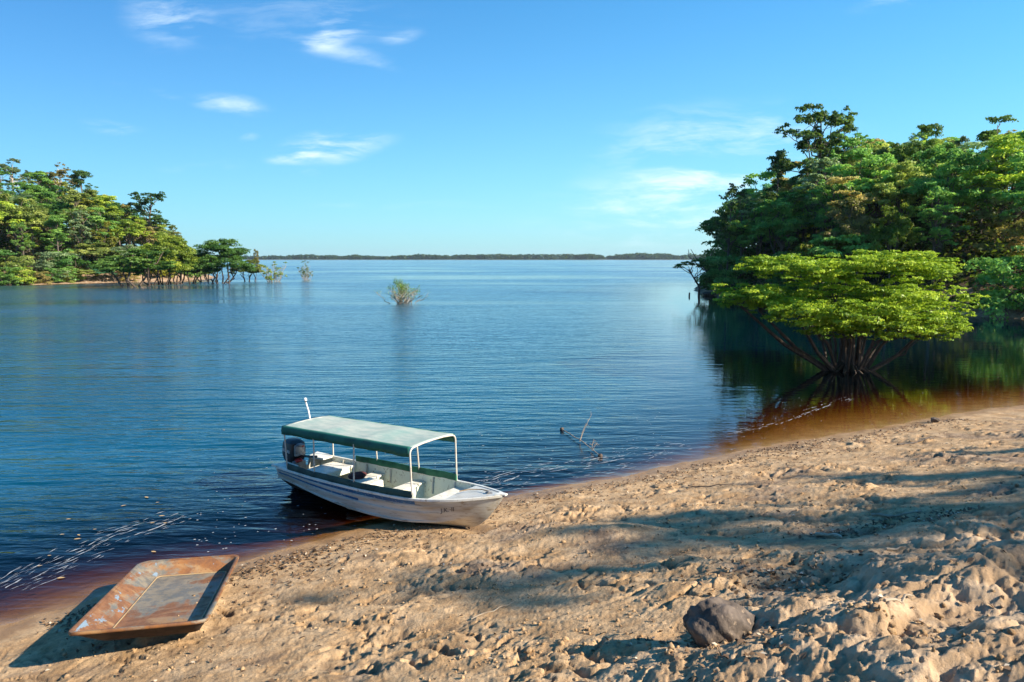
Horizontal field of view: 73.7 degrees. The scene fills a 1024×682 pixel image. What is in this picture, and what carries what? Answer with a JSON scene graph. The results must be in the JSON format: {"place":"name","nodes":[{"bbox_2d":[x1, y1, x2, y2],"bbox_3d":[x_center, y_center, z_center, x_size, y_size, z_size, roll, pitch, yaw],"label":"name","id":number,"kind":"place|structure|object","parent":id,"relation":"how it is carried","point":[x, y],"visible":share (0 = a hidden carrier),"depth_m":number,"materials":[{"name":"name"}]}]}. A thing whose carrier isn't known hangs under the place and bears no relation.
{"place":"outdoors","nodes":[
{"label":"outdoors","id":0,"kind":"place"},
{"bbox_2d":[0,225,213,284],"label":"hillside","id":1,"kind":"structure","parent":0,"point":[108,279],"depth_m":147.57,"materials":[{"name":"green plant"}]},
{"bbox_2d":[0,167,16,204],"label":"layered tree","id":2,"kind":"object","parent":1,"relation":"on","point":[2,172],"visible":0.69,"depth_m":156.62,"materials":[{"name":"green plant"}]},
{"bbox_2d":[0,201,24,234],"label":"broadleaf tree","id":3,"kind":"object","parent":1,"relation":"on","point":[8,204],"visible":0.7,"depth_m":138.55,"materials":[{"name":"green plant"}]},
{"bbox_2d":[0,267,25,285],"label":"bushy tree","id":4,"kind":"object","parent":1,"relation":"on","point":[10,277],"visible":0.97,"depth_m":128.11,"materials":[{"name":"green plant"}]},
{"bbox_2d":[0,158,32,203],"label":"pale tree","id":5,"kind":"object","parent":1,"relation":"on","point":[15,170],"visible":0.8,"depth_m":161.54,"materials":[{"name":"green plant"}]},
{"bbox_2d":[1,255,37,284],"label":"bushy tree","id":6,"kind":"object","parent":1,"relation":"on","point":[20,262],"visible":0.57,"depth_m":130.33,"materials":[{"name":"green plant"}]},
{"bbox_2d":[6,222,35,259],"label":"layered tree","id":7,"kind":"object","parent":1,"relation":"on","point":[20,233],"visible":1,"depth_m":136.79,"materials":[{"name":"green plant"}]},
{"bbox_2d":[7,266,36,284],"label":"bushy tree","id":8,"kind":"object","parent":1,"relation":"on","point":[30,279],"visible":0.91,"depth_m":129.93,"materials":[{"name":"green plant"}]},
{"bbox_2d":[0,193,48,255],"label":"broadleaf tree","id":9,"kind":"object","parent":1,"relation":"on","point":[42,212],"visible":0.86,"depth_m":141.33,"materials":[{"name":"green plant"}]},
{"bbox_2d":[6,197,49,251],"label":"broadleaf tree","id":10,"kind":"object","parent":1,"relation":"on","point":[21,199],"visible":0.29,"depth_m":146.27,"materials":[{"name":"green plant"}]},
{"bbox_2d":[6,181,58,238],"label":"broadleaf tree","id":11,"kind":"object","parent":1,"relation":"on","point":[25,185],"visible":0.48,"depth_m":151.87,"materials":[{"name":"green plant"}]},
{"bbox_2d":[23,216,42,255],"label":"tall tree","id":12,"kind":"object","parent":1,"relation":"on","point":[36,231],"visible":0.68,"depth_m":141.98,"materials":[{"name":"green plant"}]},
{"bbox_2d":[22,171,60,232],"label":"tall tree","id":13,"kind":"object","parent":1,"relation":"on","point":[40,178],"visible":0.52,"depth_m":158.51,"materials":[{"name":"green plant"}]},
{"bbox_2d":[33,271,53,283],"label":"bushy tree","id":14,"kind":"object","parent":1,"relation":"on","point":[40,280],"visible":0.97,"depth_m":132.49,"materials":[{"name":"green plant"}]},
{"bbox_2d":[37,267,64,282],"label":"bushy tree","id":15,"kind":"object","parent":1,"relation":"on","point":[54,277],"visible":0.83,"depth_m":134.39,"materials":[{"name":"green plant"}]},
{"bbox_2d":[29,185,73,246],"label":"broadleaf tree","id":16,"kind":"object","parent":1,"relation":"on","point":[55,204],"visible":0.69,"depth_m":153.11,"materials":[{"name":"green plant"}]},
{"bbox_2d":[27,251,80,281],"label":"bushy tree","id":17,"kind":"object","parent":1,"relation":"on","point":[42,261],"visible":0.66,"depth_m":135.74,"materials":[{"name":"green plant"}]},
{"bbox_2d":[40,214,70,250],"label":"tall tree","id":18,"kind":"object","parent":1,"relation":"on","point":[53,237],"visible":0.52,"depth_m":146.05,"materials":[{"name":"green plant"}]},
{"bbox_2d":[39,215,73,260],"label":"tall tree","id":19,"kind":"object","parent":1,"relation":"on","point":[54,222],"visible":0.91,"depth_m":140.36,"materials":[{"name":"green plant"}]},
{"bbox_2d":[45,162,76,231],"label":"pale tree","id":20,"kind":"object","parent":1,"relation":"on","point":[58,173],"visible":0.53,"depth_m":166.45,"materials":[{"name":"green plant"}]},
{"bbox_2d":[45,255,90,282],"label":"bushy tree","id":21,"kind":"object","parent":1,"relation":"on","point":[64,261],"visible":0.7,"depth_m":137.32,"materials":[{"name":"green plant"}]},
{"bbox_2d":[60,189,91,248],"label":"tall tree","id":22,"kind":"object","parent":1,"relation":"on","point":[73,197],"visible":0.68,"depth_m":152.25,"materials":[{"name":"green plant"}]},
{"bbox_2d":[63,206,93,264],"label":"pale tree","id":23,"kind":"object","parent":1,"relation":"on","point":[73,215],"visible":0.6,"depth_m":147.50,"materials":[{"name":"green plant"}]},
{"bbox_2d":[68,169,95,235],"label":"crest tree","id":24,"kind":"object","parent":1,"relation":"on","point":[77,178],"visible":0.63,"depth_m":163.97,"materials":[{"name":"green plant"}]},
{"bbox_2d":[65,210,101,269],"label":"layered tree","id":25,"kind":"object","parent":1,"relation":"on","point":[78,213],"visible":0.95,"depth_m":146.40,"materials":[{"name":"green plant"}]},
{"bbox_2d":[70,189,104,219],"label":"broadleaf tree","id":26,"kind":"object","parent":1,"relation":"on","point":[92,192],"visible":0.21,"depth_m":166.85,"materials":[{"name":"green plant"}]},
{"bbox_2d":[0,227,176,278],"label":"undergrowth","id":27,"kind":"object","parent":1,"relation":"on","point":[40,247],"visible":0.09,"depth_m":149.34,"materials":[{"name":"green plant"}]},
{"bbox_2d":[68,242,120,275],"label":"spreading tree","id":28,"kind":"object","parent":1,"relation":"on","point":[101,247],"visible":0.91,"depth_m":143.92,"materials":[{"name":"green plant"}]},
{"bbox_2d":[84,207,118,257],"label":"tall tree","id":29,"kind":"object","parent":1,"relation":"on","point":[96,220],"visible":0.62,"depth_m":148.56,"materials":[{"name":"green plant"}]},
{"bbox_2d":[88,221,118,255],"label":"bright tree","id":30,"kind":"object","parent":1,"relation":"on","point":[109,240],"visible":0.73,"depth_m":147.35,"materials":[{"name":"green plant"}]},
{"bbox_2d":[93,195,117,231],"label":"tall tree","id":31,"kind":"object","parent":1,"relation":"on","point":[104,200],"visible":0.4,"depth_m":166.28,"materials":[{"name":"green plant"}]},
{"bbox_2d":[102,206,127,245],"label":"tall tree","id":32,"kind":"object","parent":1,"relation":"on","point":[112,211],"visible":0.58,"depth_m":156.79,"materials":[{"name":"green plant"}]},
{"bbox_2d":[102,202,134,246],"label":"broadleaf tree","id":33,"kind":"object","parent":1,"relation":"on","point":[115,204],"visible":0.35,"depth_m":163.52,"materials":[{"name":"green plant"}]},
{"bbox_2d":[103,244,140,256],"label":"spreading tree","id":34,"kind":"object","parent":1,"relation":"on","point":[130,246],"visible":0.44,"depth_m":148.07,"materials":[{"name":"green plant"}]},
{"bbox_2d":[110,219,151,243],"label":"broadleaf tree","id":35,"kind":"object","parent":1,"relation":"on","point":[133,231],"visible":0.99,"depth_m":157.17,"materials":[{"name":"green plant"}]},
{"bbox_2d":[127,226,156,245],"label":"broadleaf tree","id":36,"kind":"object","parent":1,"relation":"on","point":[147,238],"visible":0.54,"depth_m":161.91,"materials":[{"name":"green plant"}]},
{"bbox_2d":[122,191,170,242],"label":"leaning tree","id":37,"kind":"object","parent":1,"relation":"on","point":[156,217],"visible":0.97,"depth_m":165.96,"materials":[{"name":"green plant"}]},
{"bbox_2d":[242,258,691,259],"bbox_3d":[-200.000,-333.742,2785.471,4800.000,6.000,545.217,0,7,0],"label":"shore","id":38,"kind":"structure","parent":0,"point":[470,259],"depth_m":2545.77,"materials":[{"name":"green plant"}]},
{"bbox_2d":[214,252,705,259],"bbox_3d":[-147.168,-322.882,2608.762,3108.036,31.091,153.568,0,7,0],"label":"wood","id":39,"kind":"object","parent":38,"relation":"on","point":[636,255],"visible":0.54,"depth_m":2568.68,"materials":[{"name":"green plant"}]},
{"bbox_2d":[0,260,1023,608],"bbox_3d":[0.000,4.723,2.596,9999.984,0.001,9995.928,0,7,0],"label":"river","id":40,"kind":"structure","parent":0,"point":[128,406],"depth_m":27.50,"materials":[{"name":"liquid"}]},
{"bbox_2d":[87,248,176,286],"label":"flooded tree","id":41,"kind":"object","parent":40,"relation":"in","point":[108,264],"visible":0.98,"depth_m":119.81,"materials":[{"name":"green plant"}]},
{"bbox_2d":[131,248,182,285],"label":"flooded tree","id":42,"kind":"object","parent":40,"relation":"in","point":[140,270],"visible":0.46,"depth_m":126.35,"materials":[{"name":"green plant"}]},
{"bbox_2d":[138,232,200,284],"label":"flooded tree","id":43,"kind":"object","parent":40,"relation":"in","point":[163,240],"visible":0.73,"depth_m":129.09,"materials":[{"name":"green plant"}]},
{"bbox_2d":[168,254,216,283],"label":"flooded tree","id":44,"kind":"object","parent":40,"relation":"in","point":[186,262],"visible":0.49,"depth_m":133.10,"materials":[{"name":"green plant"}]},
{"bbox_2d":[189,238,255,283],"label":"flooded tree","id":45,"kind":"object","parent":40,"relation":"in","point":[232,256],"visible":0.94,"depth_m":135.20,"materials":[{"name":"green plant"}]},
{"bbox_2d":[229,259,264,281],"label":"flooded tree","id":46,"kind":"object","parent":40,"relation":"in","point":[253,261],"visible":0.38,"depth_m":147.79,"materials":[{"name":"green plant"}]},
{"bbox_2d":[257,261,287,281],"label":"flooded shrub","id":47,"kind":"object","parent":40,"relation":"in","point":[270,277],"visible":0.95,"depth_m":144.66,"materials":[{"name":"green plant"}]},
{"bbox_2d":[271,398,507,526],"bbox_3d":[-2.584,2.421,13.581,6.060,2.262,1.431,2,6,35],"label":"motor boat","id":48,"kind":"object","parent":40,"relation":"on","point":[395,491],"visible":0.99,"depth_m":13.41,"materials":[{"name":"paint"}]},
{"bbox_2d":[348,471,366,479],"bbox_3d":[-3.242,2.807,14.275,0.403,0.068,0.332,-1,19,12],"label":"seat cushion","id":49,"kind":"object","parent":48,"relation":"on","point":[360,474],"visible":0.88,"depth_m":14.22,"materials":[{"name":"fabric"}]},
{"bbox_2d":[377,276,429,303],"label":"river shrub","id":50,"kind":"object","parent":40,"relation":"in","point":[402,291],"visible":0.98,"depth_m":76.28,"materials":[{"name":"green plant"}]},
{"bbox_2d":[1,394,982,589],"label":"river foam","id":51,"kind":"object","parent":40,"relation":"on","point":[325,513],"visible":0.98,"depth_m":13.06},
{"bbox_2d":[672,259,715,295],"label":"leaning umbrella tree","id":52,"kind":"object","parent":40,"relation":"in","point":[701,263],"visible":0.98,"depth_m":92.26,"materials":[{"name":"green plant"}]},
{"bbox_2d":[711,249,989,373],"bbox_3d":[15.144,-1.072,30.526,13.608,6.127,9.814,-2,7,-16],"label":"umbrella tree","id":53,"kind":"object","parent":40,"relation":"in","point":[898,309],"visible":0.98,"depth_m":28.57,"materials":[{"name":"green plant"}]},
{"bbox_2d":[0,393,1023,681],"bbox_3d":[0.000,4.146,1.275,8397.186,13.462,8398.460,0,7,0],"label":"ground","id":54,"kind":"structure","parent":0,"point":[270,641],"depth_m":8.30,"materials":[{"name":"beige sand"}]},
{"bbox_2d":[68,554,238,640],"bbox_3d":[-4.603,3.397,9.137,1.450,0.230,3.045,0,-3,-15],"label":"rusty tray","id":55,"kind":"object","parent":54,"relation":"on","point":[150,598],"visible":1,"depth_m":9.10,"materials":[{"name":"metal"}]},
{"bbox_2d":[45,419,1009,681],"bbox_3d":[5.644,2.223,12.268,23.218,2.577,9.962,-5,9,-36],"label":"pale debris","id":56,"kind":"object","parent":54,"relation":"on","point":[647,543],"visible":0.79,"depth_m":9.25,"materials":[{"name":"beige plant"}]},
{"bbox_2d":[682,597,755,647],"bbox_3d":[1.759,2.442,5.707,0.678,0.606,0.439,-2,7,-17],"label":"boulder","id":57,"kind":"object","parent":54,"relation":"on","point":[711,620],"visible":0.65,"depth_m":5.54,"materials":[{"name":"grey stone"}]},
{"bbox_2d":[871,510,921,516],"bbox_3d":[5.530,2.483,9.830,0.629,0.212,0.059,4,8,32],"label":"driftwood stick","id":58,"kind":"object","parent":54,"relation":"on","point":[884,515],"visible":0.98,"depth_m":9.83,"materials":[{"name":"brown wood"}]},
{"bbox_2d":[0,0,1023,257],"label":"sky","id":59,"kind":"structure","parent":0,"point":[386,128],"materials":[{"name":"blue"}]},
{"bbox_2d":[694,199,1023,318],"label":"hillside","id":60,"kind":"structure","parent":0,"point":[980,313],"depth_m":68.98,"materials":[{"name":"green plant"}]},
{"bbox_2d":[688,239,758,283],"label":"bushy tree","id":61,"kind":"object","parent":60,"relation":"on","point":[704,276],"visible":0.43,"depth_m":99.25,"materials":[{"name":"green plant"}]},
{"bbox_2d":[695,199,759,264],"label":"broadleaf tree","id":62,"kind":"object","parent":60,"relation":"on","point":[710,224],"visible":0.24,"depth_m":109.45,"materials":[{"name":"green plant"}]},
{"bbox_2d":[705,255,752,293],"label":"bushy tree","id":63,"kind":"object","parent":60,"relation":"on","point":[728,279],"visible":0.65,"depth_m":88.84,"materials":[{"name":"green plant"}]},
{"bbox_2d":[712,183,752,291],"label":"edge tree","id":64,"kind":"object","parent":60,"relation":"on","point":[724,223],"visible":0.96,"depth_m":91.18,"materials":[{"name":"green plant"}]},
{"bbox_2d":[717,191,765,277],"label":"layered tree","id":65,"kind":"object","parent":60,"relation":"on","point":[749,199],"visible":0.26,"depth_m":94.13,"materials":[{"name":"green plant"}]},
{"bbox_2d":[726,208,796,278],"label":"broadleaf tree","id":66,"kind":"object","parent":60,"relation":"on","point":[747,225],"visible":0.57,"depth_m":89.80,"materials":[{"name":"green plant"}]},
{"bbox_2d":[727,171,807,258],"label":"broadleaf tree","id":67,"kind":"object","parent":60,"relation":"on","point":[763,175],"visible":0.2,"depth_m":97.21,"materials":[{"name":"green plant"}]},
{"bbox_2d":[753,148,793,253],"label":"edge tree","id":68,"kind":"object","parent":60,"relation":"on","point":[781,163],"visible":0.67,"depth_m":89.54,"materials":[{"name":"green plant"}]},
{"bbox_2d":[746,191,803,250],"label":"broadleaf tree","id":69,"kind":"object","parent":60,"relation":"on","point":[781,194],"visible":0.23,"depth_m":93.81,"materials":[{"name":"green plant"}]},
{"bbox_2d":[748,192,814,272],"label":"broadleaf tree","id":70,"kind":"object","parent":60,"relation":"on","point":[794,223],"visible":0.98,"depth_m":84.29,"materials":[{"name":"green plant"}]},
{"bbox_2d":[762,251,809,292],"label":"bushy tree","id":71,"kind":"object","parent":60,"relation":"on","point":[779,281],"visible":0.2,"depth_m":78.55,"materials":[{"name":"green plant"}]},
{"bbox_2d":[762,161,816,245],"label":"broadleaf tree","id":72,"kind":"object","parent":60,"relation":"on","point":[787,187],"visible":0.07,"depth_m":98.03,"materials":[{"name":"green plant"}]},
{"bbox_2d":[791,184,818,241],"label":"tall tree","id":73,"kind":"object","parent":60,"relation":"on","point":[802,233],"visible":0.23,"depth_m":90.16,"materials":[{"name":"green plant"}]},
{"bbox_2d":[774,103,857,239],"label":"emergent tree","id":74,"kind":"object","parent":60,"relation":"on","point":[820,144],"visible":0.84,"depth_m":88.97,"materials":[{"name":"green plant"}]},
{"bbox_2d":[787,157,847,232],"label":"layered tree","id":75,"kind":"object","parent":60,"relation":"on","point":[817,164],"visible":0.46,"depth_m":84.08,"materials":[{"name":"green plant"}]},
{"bbox_2d":[786,143,855,222],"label":"broadleaf tree","id":76,"kind":"object","parent":60,"relation":"on","point":[792,180],"visible":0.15,"depth_m":94.35,"materials":[{"name":"green plant"}]},
{"bbox_2d":[790,241,867,300],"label":"bright shrub","id":77,"kind":"object","parent":60,"relation":"on","point":[802,247],"visible":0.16,"depth_m":70.72,"materials":[{"name":"green plant"}]},
{"bbox_2d":[807,177,857,257],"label":"layered tree","id":78,"kind":"object","parent":60,"relation":"on","point":[818,220],"visible":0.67,"depth_m":77.80,"materials":[{"name":"green plant"}]},
{"bbox_2d":[796,186,877,229],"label":"broadleaf tree","id":79,"kind":"object","parent":60,"relation":"on","point":[816,207],"visible":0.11,"depth_m":85.73,"materials":[{"name":"green plant"}]},
{"bbox_2d":[820,196,873,291],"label":"broadleaf tree","id":80,"kind":"object","parent":60,"relation":"on","point":[855,206],"visible":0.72,"depth_m":70.66,"materials":[{"name":"green plant"}]},
{"bbox_2d":[819,176,879,244],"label":"tall tree","id":81,"kind":"object","parent":60,"relation":"on","point":[861,197],"visible":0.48,"depth_m":74.77,"materials":[{"name":"green plant"}]},
{"bbox_2d":[796,231,913,289],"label":"spreading tree","id":82,"kind":"object","parent":60,"relation":"on","point":[821,240],"visible":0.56,"depth_m":69.17,"materials":[{"name":"green plant"}]},
{"bbox_2d":[827,132,883,180],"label":"layered tree","id":83,"kind":"object","parent":60,"relation":"on","point":[850,142],"visible":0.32,"depth_m":86.69,"materials":[{"name":"green plant"}]},
{"bbox_2d":[807,147,908,221],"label":"broadleaf tree","id":84,"kind":"object","parent":60,"relation":"on","point":[864,183],"visible":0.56,"depth_m":78.25,"materials":[{"name":"green plant"}]},
{"bbox_2d":[699,185,1023,310],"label":"undergrowth","id":85,"kind":"object","parent":60,"relation":"on","point":[750,253],"visible":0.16,"depth_m":71.64,"materials":[{"name":"green plant"}]},
{"bbox_2d":[846,147,896,223],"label":"broadleaf tree","id":86,"kind":"object","parent":60,"relation":"on","point":[851,160],"visible":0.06,"depth_m":86.13,"materials":[{"name":"green plant"}]},
{"bbox_2d":[863,146,904,224],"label":"crest tree","id":87,"kind":"object","parent":60,"relation":"on","point":[882,150],"visible":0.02,"depth_m":82.55,"materials":[{"name":"green plant"}]},
{"bbox_2d":[866,202,921,285],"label":"bright tree","id":88,"kind":"object","parent":60,"relation":"on","point":[888,238],"visible":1,"depth_m":66.47,"materials":[{"name":"green plant"}]},
{"bbox_2d":[857,160,935,249],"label":"broadleaf tree","id":89,"kind":"object","parent":60,"relation":"on","point":[904,171],"visible":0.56,"depth_m":74.67,"materials":[{"name":"green plant"}]},
{"bbox_2d":[882,123,943,226],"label":"crest tree","id":90,"kind":"object","parent":60,"relation":"on","point":[900,154],"visible":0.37,"depth_m":80.52,"materials":[{"name":"green plant"}]},
{"bbox_2d":[895,202,955,235],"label":"bushy tree","id":91,"kind":"object","parent":60,"relation":"on","point":[917,210],"visible":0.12,"depth_m":79.86,"materials":[{"name":"green plant"}]},
{"bbox_2d":[894,163,978,239],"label":"broadleaf tree","id":92,"kind":"object","parent":60,"relation":"on","point":[909,199],"visible":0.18,"depth_m":74.53,"materials":[{"name":"green plant"}]},
{"bbox_2d":[904,189,973,290],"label":"layered tree","id":93,"kind":"object","parent":60,"relation":"on","point":[939,231],"visible":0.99,"depth_m":65.42,"materials":[{"name":"green plant"}]},
{"bbox_2d":[902,142,978,185],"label":"broadleaf tree","id":94,"kind":"object","parent":60,"relation":"on","point":[951,144],"visible":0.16,"depth_m":78.66,"materials":[{"name":"green plant"}]},
{"bbox_2d":[898,146,995,256],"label":"broadleaf tree","id":95,"kind":"object","parent":60,"relation":"on","point":[972,195],"visible":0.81,"depth_m":67.95,"materials":[{"name":"green plant"}]},
{"bbox_2d":[944,136,969,218],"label":"crest tree","id":96,"kind":"object","parent":60,"relation":"on","point":[964,139],"visible":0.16,"depth_m":81.66,"materials":[{"name":"green plant"}]},
{"bbox_2d":[955,141,1011,238],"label":"tall tree","id":97,"kind":"object","parent":60,"relation":"on","point":[978,145],"visible":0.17,"depth_m":72.31,"materials":[{"name":"green plant"}]},
{"bbox_2d":[959,130,1023,237],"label":"broadleaf tree","id":98,"kind":"object","parent":60,"relation":"on","point":[1004,142],"visible":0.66,"depth_m":66.60,"materials":[{"name":"green plant"}]},
{"bbox_2d":[962,255,1023,319],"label":"bushy tree","id":99,"kind":"object","parent":60,"relation":"on","point":[1000,296],"visible":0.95,"depth_m":57.35,"materials":[{"name":"green plant"}]},
{"bbox_2d":[967,114,1018,210],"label":"crest tree","id":100,"kind":"object","parent":60,"relation":"on","point":[984,136],"visible":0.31,"depth_m":77.89,"materials":[{"name":"green plant"}]},
{"bbox_2d":[968,153,1020,247],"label":"tall tree","id":101,"kind":"object","parent":60,"relation":"on","point":[980,214],"visible":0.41,"depth_m":67.74,"materials":[{"name":"green plant"}]},
{"bbox_2d":[971,219,1023,257],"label":"bushy tree","id":102,"kind":"object","parent":60,"relation":"on","point":[1012,232],"visible":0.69,"depth_m":66.53,"materials":[{"name":"green plant"}]},
{"bbox_2d":[991,131,1023,215],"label":"layered tree","id":103,"kind":"object","parent":60,"relation":"on","point":[1018,158],"visible":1,"depth_m":61.05,"materials":[{"name":"green plant"}]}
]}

